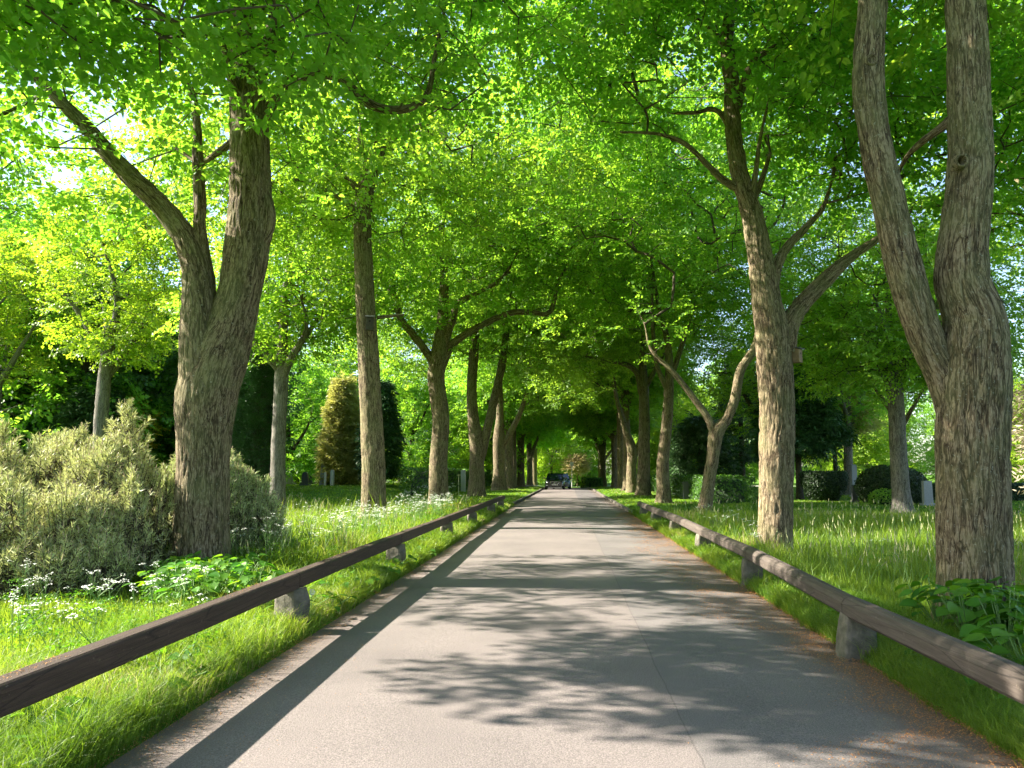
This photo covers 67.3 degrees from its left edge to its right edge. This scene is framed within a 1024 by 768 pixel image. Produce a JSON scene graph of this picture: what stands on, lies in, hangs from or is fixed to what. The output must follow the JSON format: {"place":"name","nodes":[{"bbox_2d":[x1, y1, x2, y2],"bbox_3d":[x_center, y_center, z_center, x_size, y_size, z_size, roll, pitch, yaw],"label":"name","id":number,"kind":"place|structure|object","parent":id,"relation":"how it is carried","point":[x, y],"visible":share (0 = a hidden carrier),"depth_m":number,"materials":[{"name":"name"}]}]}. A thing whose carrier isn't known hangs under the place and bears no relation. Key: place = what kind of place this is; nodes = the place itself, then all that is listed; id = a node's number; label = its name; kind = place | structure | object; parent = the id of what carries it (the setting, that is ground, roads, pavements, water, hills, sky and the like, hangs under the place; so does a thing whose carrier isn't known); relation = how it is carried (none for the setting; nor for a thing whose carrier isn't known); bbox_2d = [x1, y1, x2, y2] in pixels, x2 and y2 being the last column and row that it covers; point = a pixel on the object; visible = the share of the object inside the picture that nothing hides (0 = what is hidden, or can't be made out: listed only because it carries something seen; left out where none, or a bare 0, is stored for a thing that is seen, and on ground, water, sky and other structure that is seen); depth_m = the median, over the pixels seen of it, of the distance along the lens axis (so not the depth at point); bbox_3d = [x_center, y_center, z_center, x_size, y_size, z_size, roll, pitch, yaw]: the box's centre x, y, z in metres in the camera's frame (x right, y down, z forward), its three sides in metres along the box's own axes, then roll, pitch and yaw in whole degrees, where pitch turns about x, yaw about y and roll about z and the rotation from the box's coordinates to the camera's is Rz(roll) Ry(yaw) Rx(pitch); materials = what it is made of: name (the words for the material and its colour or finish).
{"place":"outdoors","nodes":[
{"label":"outdoors","id":0,"kind":"place"},
{"bbox_2d":[0,488,490,692],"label":"meadow grass","id":1,"kind":"structure","parent":0,"point":[347,544],"depth_m":11.10,"materials":[{"name":"green plant"}]},
{"bbox_2d":[0,474,1023,767],"bbox_3d":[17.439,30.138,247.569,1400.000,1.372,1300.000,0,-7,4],"label":"ground","id":2,"kind":"structure","parent":0,"point":[246,672],"depth_m":9.17,"materials":[{"name":"green soil"}]},
{"bbox_2d":[0,374,45,463],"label":"dark conifer","id":3,"kind":"object","parent":2,"relation":"on","point":[9,401],"visible":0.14,"depth_m":39.61,"materials":[{"name":"green plant"}]},
{"bbox_2d":[0,223,95,410],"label":"maple tree","id":4,"kind":"object","parent":2,"relation":"on","point":[6,369],"visible":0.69,"depth_m":35.80,"materials":[{"name":"green plant"}]},
{"bbox_2d":[0,150,136,366],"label":"distant tree","id":5,"kind":"object","parent":2,"relation":"on","point":[44,173],"visible":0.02,"depth_m":49.92,"materials":[{"name":"green plant"}]},
{"bbox_2d":[0,397,176,601],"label":"mugo pine","id":6,"kind":"object","parent":2,"relation":"on","point":[76,514],"visible":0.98,"depth_m":10.27,"materials":[{"name":"green plant"}]},
{"bbox_2d":[0,134,180,478],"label":"distant tree","id":7,"kind":"object","parent":2,"relation":"on","point":[42,401],"visible":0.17,"depth_m":39.95,"materials":[{"name":"green plant"}]},
{"bbox_2d":[0,238,180,465],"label":"distant tree","id":8,"kind":"object","parent":2,"relation":"on","point":[117,381],"visible":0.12,"depth_m":41.69,"materials":[{"name":"green plant"}]},
{"bbox_2d":[37,385,149,475],"bbox_3d":[-21.725,3.209,39.927,5.960,6.559,6.083,0,-7,4],"label":"dark conifer","id":9,"kind":"object","parent":2,"relation":"on","point":[68,415],"visible":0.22,"depth_m":38.89,"materials":[{"name":"green plant"}]},
{"bbox_2d":[60,388,169,452],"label":"laburnum","id":10,"kind":"object","parent":2,"relation":"on","point":[154,425],"visible":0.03,"depth_m":42.09,"materials":[{"name":"green plant"}]},
{"bbox_2d":[0,558,234,659],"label":"cow parsley","id":11,"kind":"object","parent":2,"relation":"on","point":[33,624],"visible":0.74,"depth_m":7.44,"materials":[{"name":"green plant"}]},
{"bbox_2d":[10,160,224,449],"bbox_3d":[-15.716,-2.051,31.545,8.522,14.244,6.863,0,-7,4],"label":"maple tree","id":12,"kind":"object","parent":2,"relation":"on","point":[108,342],"visible":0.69,"depth_m":30.99,"materials":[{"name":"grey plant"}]},
{"bbox_2d":[122,564,175,605],"bbox_3d":[-4.116,2.344,8.942,0.645,0.479,0.667,0,-7,4],"label":"broadleaf plant","id":13,"kind":"object","parent":2,"relation":"on","point":[140,573],"visible":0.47,"depth_m":8.84,"materials":[{"name":"green plant"}]},
{"bbox_2d":[144,564,209,603],"bbox_3d":[-3.770,2.292,8.642,0.712,0.481,0.715,4,-8,-29],"label":"broadleaf plant","id":14,"kind":"object","parent":2,"relation":"on","point":[188,574],"visible":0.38,"depth_m":8.58,"materials":[{"name":"green plant"}]},
{"bbox_2d":[153,571,223,606],"bbox_3d":[-3.372,2.203,8.082,0.761,0.480,0.640,0,-7,4],"label":"broadleaf plant","id":15,"kind":"object","parent":2,"relation":"on","point":[214,575],"visible":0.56,"depth_m":8.02,"materials":[{"name":"green plant"}]},
{"bbox_2d":[178,569,243,599],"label":"broadleaf plant","id":16,"kind":"object","parent":2,"relation":"on","point":[233,576],"visible":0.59,"depth_m":8.17,"materials":[{"name":"green plant"}]},
{"bbox_2d":[190,568,251,601],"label":"broadleaf plant","id":17,"kind":"object","parent":2,"relation":"on","point":[223,576],"visible":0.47,"depth_m":8.18,"materials":[{"name":"green plant"}]},
{"bbox_2d":[145,446,300,558],"bbox_3d":[-5.112,2.053,13.114,3.060,2.397,2.860,-3,-7,24],"label":"mugo pine","id":18,"kind":"object","parent":2,"relation":"on","point":[252,498],"visible":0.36,"depth_m":12.74,"materials":[{"name":"green plant"}]},
{"bbox_2d":[0,0,448,138],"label":"linden tree","id":19,"kind":"object","parent":2,"relation":"on","point":[118,25],"visible":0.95,"depth_m":8.37,"materials":[{"name":"green plant"}]},
{"bbox_2d":[141,278,312,460],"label":"distant tree","id":20,"kind":"object","parent":2,"relation":"on","point":[163,432],"visible":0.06,"depth_m":47.25,"materials":[{"name":"green plant"}]},
{"bbox_2d":[0,495,504,717],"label":"rail fence","id":21,"kind":"object","parent":2,"relation":"on","point":[57,674],"visible":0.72,"depth_m":5.28,"materials":[{"name":"wood"}]},
{"bbox_2d":[228,566,284,607],"bbox_3d":[-2.588,2.136,7.886,0.680,0.481,0.699,-6,-9,44],"label":"broadleaf plant","id":22,"kind":"object","parent":2,"relation":"on","point":[264,578],"visible":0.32,"depth_m":7.86,"materials":[{"name":"green plant"}]},
{"bbox_2d":[0,497,513,767],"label":"verge grass","id":23,"kind":"structure","parent":2,"relation":"on","point":[7,729],"depth_m":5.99,"materials":[{"name":"green plant"}]},
{"bbox_2d":[231,325,292,489],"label":"columnar cypress","id":24,"kind":"object","parent":2,"relation":"on","point":[260,425],"visible":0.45,"depth_m":35.69,"materials":[{"name":"green plant"}]},
{"bbox_2d":[151,139,419,513],"bbox_3d":[-8.435,-2.207,28.110,9.713,14.248,8.993,0,-7,4],"label":"lawn tree","id":25,"kind":"object","parent":2,"relation":"on","point":[283,358],"visible":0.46,"depth_m":27.41,"materials":[{"name":"green plant"}]},
{"bbox_2d":[262,347,337,483],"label":"distant tree","id":26,"kind":"object","parent":2,"relation":"on","point":[311,385],"visible":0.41,"depth_m":67.73,"materials":[{"name":"green plant"}]},
{"bbox_2d":[0,0,628,565],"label":"linden tree","id":27,"kind":"object","parent":2,"relation":"on","point":[216,338],"visible":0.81,"depth_m":11.47,"materials":[{"name":"green plant"}]},
{"bbox_2d":[312,370,360,484],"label":"golden conifer","id":28,"kind":"object","parent":2,"relation":"on","point":[335,439],"visible":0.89,"depth_m":60.99,"materials":[{"name":"green plant"}]},
{"bbox_2d":[230,491,461,567],"bbox_3d":[-3.118,3.143,18.254,2.740,1.079,13.979,0,-7,4],"label":"cow parsley","id":29,"kind":"object","parent":2,"relation":"on","point":[436,500],"visible":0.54,"depth_m":14.71,"materials":[{"name":"green plant"}]},
{"bbox_2d":[286,318,405,476],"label":"distant tree","id":30,"kind":"object","parent":2,"relation":"on","point":[344,362],"visible":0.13,"depth_m":88.69,"materials":[{"name":"green plant"}]},
{"bbox_2d":[160,482,543,505],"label":"lawn grass","id":31,"kind":"structure","parent":2,"relation":"on","point":[297,489],"depth_m":46.85,"materials":[{"name":"green plant"}]},
{"bbox_2d":[70,0,661,520],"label":"linden tree","id":32,"kind":"object","parent":2,"relation":"on","point":[360,204],"visible":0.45,"depth_m":22.52,"materials":[{"name":"green plant"}]},
{"bbox_2d":[353,378,407,484],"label":"dark conifer","id":33,"kind":"object","parent":2,"relation":"on","point":[393,443],"visible":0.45,"depth_m":59.21,"materials":[{"name":"green plant"}]},
{"bbox_2d":[379,348,460,482],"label":"distant tree","id":34,"kind":"object","parent":2,"relation":"on","point":[412,452],"visible":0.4,"depth_m":73.60,"materials":[{"name":"green plant"}]},
{"bbox_2d":[398,467,492,495],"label":"clipped hedge","id":35,"kind":"object","parent":2,"relation":"on","point":[421,476],"visible":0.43,"depth_m":49.57,"materials":[{"name":"green plant"}]},
{"bbox_2d":[260,78,641,504],"bbox_3d":[-3.101,-5.010,34.165,18.373,21.180,11.970,0,-7,4],"label":"linden tree","id":36,"kind":"object","parent":2,"relation":"on","point":[439,353],"visible":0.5,"depth_m":33.05,"materials":[{"name":"green plant"}]},
{"bbox_2d":[336,199,618,496],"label":"linden tree","id":37,"kind":"object","parent":2,"relation":"on","point":[479,438],"visible":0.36,"depth_m":46.12,"materials":[{"name":"green plant"}]},
{"bbox_2d":[431,365,528,486],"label":"distant tree","id":38,"kind":"object","parent":2,"relation":"on","point":[460,430],"visible":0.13,"depth_m":84.79,"materials":[{"name":"green plant"}]},
{"bbox_2d":[445,335,574,488],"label":"linden tree","id":39,"kind":"object","parent":2,"relation":"on","point":[510,413],"visible":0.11,"depth_m":71.23,"materials":[{"name":"green plant"}]},
{"bbox_2d":[460,387,562,486],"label":"linden tree","id":40,"kind":"object","parent":2,"relation":"on","point":[518,428],"visible":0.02,"depth_m":78.73,"materials":[{"name":"green plant"}]},
{"bbox_2d":[464,408,570,486],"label":"linden tree","id":41,"kind":"object","parent":2,"relation":"on","point":[520,477],"visible":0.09,"depth_m":87.35,"materials":[{"name":"green plant"}]},
{"bbox_2d":[445,279,598,490],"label":"linden tree","id":42,"kind":"object","parent":2,"relation":"on","point":[501,438],"visible":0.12,"depth_m":61.54,"materials":[{"name":"green plant"}]},
{"bbox_2d":[516,427,572,484],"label":"linden tree","id":43,"kind":"object","parent":2,"relation":"on","point":[547,445],"visible":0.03,"depth_m":114.98,"materials":[{"name":"green plant"}]},
{"bbox_2d":[516,423,573,486],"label":"linden tree","id":44,"kind":"object","parent":2,"relation":"on","point":[534,441],"visible":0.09,"depth_m":99.95,"materials":[{"name":"green plant"}]},
{"bbox_2d":[524,437,585,485],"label":"distant tree","id":45,"kind":"object","parent":2,"relation":"on","point":[551,458],"visible":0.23,"depth_m":128.12,"materials":[{"name":"green plant"}]},
{"bbox_2d":[553,440,597,485],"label":"distant tree","id":46,"kind":"object","parent":2,"relation":"on","point":[591,473],"visible":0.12,"depth_m":135.41,"materials":[{"name":"green plant"}]},
{"bbox_2d":[559,453,593,485],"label":"blossom tree","id":47,"kind":"object","parent":2,"relation":"on","point":[580,462],"visible":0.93,"depth_m":110.34,"materials":[{"name":"beige plant"}]},
{"bbox_2d":[554,409,638,486],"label":"linden tree","id":48,"kind":"object","parent":2,"relation":"on","point":[601,449],"visible":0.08,"depth_m":90.73,"materials":[{"name":"green plant"}]},
{"bbox_2d":[557,427,637,477],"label":"linden tree","id":49,"kind":"object","parent":2,"relation":"on","point":[585,443],"visible":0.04,"depth_m":110.34,"materials":[{"name":"green plant"}]},
{"bbox_2d":[512,264,711,492],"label":"linden tree","id":50,"kind":"object","parent":2,"relation":"on","point":[631,471],"visible":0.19,"depth_m":54.61,"materials":[{"name":"green plant"}]},
{"bbox_2d":[502,196,730,495],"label":"linden tree","id":51,"kind":"object","parent":2,"relation":"on","point":[643,381],"visible":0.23,"depth_m":47.05,"materials":[{"name":"green plant"}]},
{"bbox_2d":[559,400,673,487],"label":"linden tree","id":52,"kind":"object","parent":2,"relation":"on","point":[594,422],"visible":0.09,"depth_m":74.43,"materials":[{"name":"green plant"}]},
{"bbox_2d":[561,343,698,488],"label":"linden tree","id":53,"kind":"object","parent":2,"relation":"on","point":[619,456],"visible":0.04,"depth_m":67.08,"materials":[{"name":"green plant"}]},
{"bbox_2d":[556,317,707,490],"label":"linden tree","id":54,"kind":"object","parent":2,"relation":"on","point":[627,392],"visible":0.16,"depth_m":59.82,"materials":[{"name":"green plant"}]},
{"bbox_2d":[479,5,858,511],"bbox_3d":[5.250,-4.314,27.249,13.391,18.032,11.508,0,-7,4],"label":"linden tree","id":55,"kind":"object","parent":2,"relation":"on","point":[649,185],"visible":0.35,"depth_m":26.43,"materials":[{"name":"green plant"}]},
{"bbox_2d":[489,127,851,502],"bbox_3d":[7.345,-3.471,37.224,17.765,18.466,12.612,0,-7,4],"label":"linden tree","id":56,"kind":"object","parent":2,"relation":"on","point":[618,277],"visible":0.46,"depth_m":36.28,"materials":[{"name":"green plant"}]},
{"bbox_2d":[633,380,720,481],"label":"distant tree","id":57,"kind":"object","parent":2,"relation":"on","point":[676,419],"visible":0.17,"depth_m":80.00,"materials":[{"name":"green plant"}]},
{"bbox_2d":[650,474,756,503],"bbox_3d":[10.861,6.293,47.439,2.153,1.583,27.355,0,-7,4],"label":"clipped hedge","id":58,"kind":"object","parent":2,"relation":"on","point":[729,488],"visible":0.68,"depth_m":35.92,"materials":[{"name":"green plant"}]},
{"bbox_2d":[669,409,747,480],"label":"dark conifer","id":59,"kind":"object","parent":2,"relation":"on","point":[689,440],"visible":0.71,"depth_m":50.03,"materials":[{"name":"green plant"}]},
{"bbox_2d":[695,359,758,484],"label":"distant tree","id":60,"kind":"object","parent":2,"relation":"on","point":[754,467],"visible":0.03,"depth_m":92.39,"materials":[{"name":"green plant"}]},
{"bbox_2d":[444,0,1023,554],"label":"linden tree","id":61,"kind":"object","parent":2,"relation":"on","point":[746,86],"visible":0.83,"depth_m":14.74,"materials":[{"name":"green plant"}]},
{"bbox_2d":[709,347,758,490],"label":"dark conifer","id":62,"kind":"object","parent":2,"relation":"on","point":[740,449],"visible":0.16,"depth_m":58.23,"materials":[{"name":"green plant"}]},
{"bbox_2d":[671,269,842,498],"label":"lawn tree","id":63,"kind":"object","parent":2,"relation":"on","point":[724,376],"visible":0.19,"depth_m":44.14,"materials":[{"name":"green plant"}]},
{"bbox_2d":[742,354,861,498],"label":"dark conifer","id":64,"kind":"object","parent":2,"relation":"on","point":[821,435],"visible":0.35,"depth_m":41.26,"materials":[{"name":"green plant"}]},
{"bbox_2d":[591,486,1023,514],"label":"lawn grass","id":65,"kind":"structure","parent":2,"relation":"on","point":[797,502],"depth_m":34.44,"materials":[{"name":"green plant"}]},
{"bbox_2d":[596,0,1023,627],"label":"linden tree","id":66,"kind":"object","parent":2,"relation":"on","point":[962,352],"visible":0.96,"depth_m":7.98,"materials":[{"name":"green plant"}]},
{"bbox_2d":[799,470,848,500],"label":"bowl hedge","id":67,"kind":"object","parent":2,"relation":"on","point":[826,485],"visible":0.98,"depth_m":38.42,"materials":[{"name":"green plant"}]},
{"bbox_2d":[628,507,1023,766],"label":"verge grass","id":68,"kind":"structure","parent":2,"relation":"on","point":[832,613],"depth_m":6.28,"materials":[{"name":"green plant"}]},
{"bbox_2d":[637,501,1023,704],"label":"rail fence","id":69,"kind":"object","parent":2,"relation":"on","point":[859,620],"visible":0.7,"depth_m":6.13,"materials":[{"name":"wood"}]},
{"bbox_2d":[803,380,889,476],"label":"distant tree","id":70,"kind":"object","parent":2,"relation":"on","point":[867,456],"visible":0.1,"depth_m":72.71,"materials":[{"name":"green plant"}]},
{"bbox_2d":[809,347,888,470],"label":"tree","id":71,"kind":"object","parent":2,"relation":"on","point":[870,426],"visible":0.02,"depth_m":48.75,"materials":[{"name":"green plant"}]},
{"bbox_2d":[787,270,918,494],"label":"lawn tree","id":72,"kind":"object","parent":2,"relation":"on","point":[848,458],"visible":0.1,"depth_m":47.81,"materials":[{"name":"green plant"}]},
{"bbox_2d":[694,504,1023,580],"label":"cow parsley","id":73,"kind":"object","parent":2,"relation":"on","point":[875,555],"visible":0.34,"depth_m":13.61,"materials":[{"name":"green plant"}]},
{"bbox_2d":[822,390,921,472],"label":"distant tree","id":74,"kind":"object","parent":2,"relation":"on","point":[910,455],"visible":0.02,"depth_m":83.21,"materials":[{"name":"green plant"}]},
{"bbox_2d":[867,488,890,504],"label":"round shrub","id":75,"kind":"object","parent":2,"relation":"on","point":[883,496],"visible":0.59,"depth_m":33.41,"materials":[{"name":"green plant"}]},
{"bbox_2d":[827,387,931,473],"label":"distant tree","id":76,"kind":"object","parent":2,"relation":"on","point":[910,446],"visible":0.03,"depth_m":91.09,"materials":[{"name":"green plant"}]},
{"bbox_2d":[738,163,1023,513],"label":"maple tree","id":77,"kind":"object","parent":2,"relation":"on","point":[894,361],"visible":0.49,"depth_m":28.55,"materials":[{"name":"green plant"}]},
{"bbox_2d":[853,464,927,503],"bbox_3d":[17.780,4.720,36.054,3.225,1.989,3.203,0,-7,4],"label":"ball hedge","id":78,"kind":"object","parent":2,"relation":"on","point":[876,477],"visible":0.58,"depth_m":35.29,"materials":[{"name":"green plant"}]},
{"bbox_2d":[802,228,999,423],"bbox_3d":[20.135,-1.160,40.023,9.485,14.600,10.150,6,-9,-41],"label":"lawn tree","id":79,"kind":"object","parent":2,"relation":"on","point":[910,411],"visible":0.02,"depth_m":39.85,"materials":[{"name":"green plant"}]},
{"bbox_2d":[905,390,935,482],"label":"distant tree","id":80,"kind":"object","parent":2,"relation":"on","point":[929,454],"visible":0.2,"depth_m":155.34,"materials":[{"name":"green plant"}]},
{"bbox_2d":[919,481,934,505],"bbox_3d":[17.989,4.773,33.300,0.570,1.140,0.418,0,-7,4],"label":"gravestone","id":81,"kind":"object","parent":2,"relation":"on","point":[927,494],"visible":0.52,"depth_m":33.21,"materials":[{"name":"grey stone"}]},
{"bbox_2d":[894,574,972,627],"bbox_3d":[4.041,2.076,7.231,0.782,0.524,0.731,0,-7,4],"label":"broadleaf plant","id":82,"kind":"object","parent":2,"relation":"on","point":[911,601],"visible":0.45,"depth_m":7.26,"materials":[{"name":"green plant"}]},
{"bbox_2d":[888,0,1023,265],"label":"lawn tree","id":83,"kind":"object","parent":2,"relation":"on","point":[1012,251],"visible":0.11,"depth_m":18.74,"materials":[{"name":"green plant"}]},
{"bbox_2d":[919,585,1023,641],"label":"broadleaf plant","id":84,"kind":"object","parent":2,"relation":"on","point":[951,608],"visible":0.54,"depth_m":6.64,"materials":[{"name":"green plant"}]},
{"bbox_2d":[945,585,1019,641],"bbox_3d":[4.103,2.023,6.671,0.639,0.508,0.683,0,-7,4],"label":"broadleaf plant","id":85,"kind":"object","parent":2,"relation":"on","point":[996,591],"visible":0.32,"depth_m":6.67,"materials":[{"name":"green plant"}]},
{"bbox_2d":[942,588,1023,642],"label":"broadleaf plant","id":86,"kind":"object","parent":2,"relation":"on","point":[970,615],"visible":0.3,"depth_m":6.55,"materials":[{"name":"green plant"}]},
{"bbox_2d":[949,578,1023,611],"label":"broadleaf plant","id":87,"kind":"object","parent":2,"relation":"on","point":[972,581],"visible":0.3,"depth_m":7.08,"materials":[{"name":"green plant"}]},
{"bbox_2d":[956,585,1023,648],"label":"broadleaf plant","id":88,"kind":"object","parent":2,"relation":"on","point":[985,587],"visible":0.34,"depth_m":6.66,"materials":[{"name":"green plant"}]},
{"bbox_2d":[960,595,1023,654],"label":"broadleaf plant","id":89,"kind":"object","parent":2,"relation":"on","point":[991,599],"visible":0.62,"depth_m":6.21,"materials":[{"name":"green plant"}]},
{"bbox_2d":[962,624,1023,665],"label":"broadleaf plant","id":90,"kind":"object","parent":2,"relation":"on","point":[974,636],"visible":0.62,"depth_m":5.29,"materials":[{"name":"green plant"}]},
{"bbox_2d":[1010,379,1023,482],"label":"distant tree","id":91,"kind":"object","parent":2,"relation":"on","point":[1017,463],"visible":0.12,"depth_m":72.94,"materials":[{"name":"green plant"}]},
{"bbox_2d":[1011,376,1023,494],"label":"weeping tree","id":92,"kind":"object","parent":2,"relation":"on","point":[1020,437],"visible":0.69,"depth_m":15.47,"materials":[{"name":"green plant"}]},
{"bbox_2d":[0,0,1023,474],"label":"sky","id":93,"kind":"structure","parent":0,"point":[116,120],"materials":[{"name":"white"}]},
{"bbox_2d":[104,488,1023,767],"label":"road","id":94,"kind":"structure","parent":0,"point":[556,628],"depth_m":5.63,"materials":[{"name":"grey asphalt"}]},
{"bbox_2d":[91,513,541,767],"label":"bud scales","id":95,"kind":"object","parent":94,"relation":"on","point":[280,665],"visible":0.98,"depth_m":5.75,"materials":[{"name":"plant"}]},
{"bbox_2d":[543,473,566,488],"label":"parked car","id":96,"kind":"object","parent":94,"relation":"on","point":[554,480],"visible":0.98,"depth_m":69.65,"materials":[{"name":"black paint"}]},
{"bbox_2d":[598,512,1023,767],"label":"bud scales","id":97,"kind":"object","parent":94,"relation":"on","point":[874,682],"visible":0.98,"depth_m":5.53,"materials":[{"name":"plant"}]},
{"bbox_2d":[648,499,1023,655],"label":"meadow grass","id":98,"kind":"structure","parent":0,"point":[875,585],"depth_m":13.71,"materials":[{"name":"green plant"}]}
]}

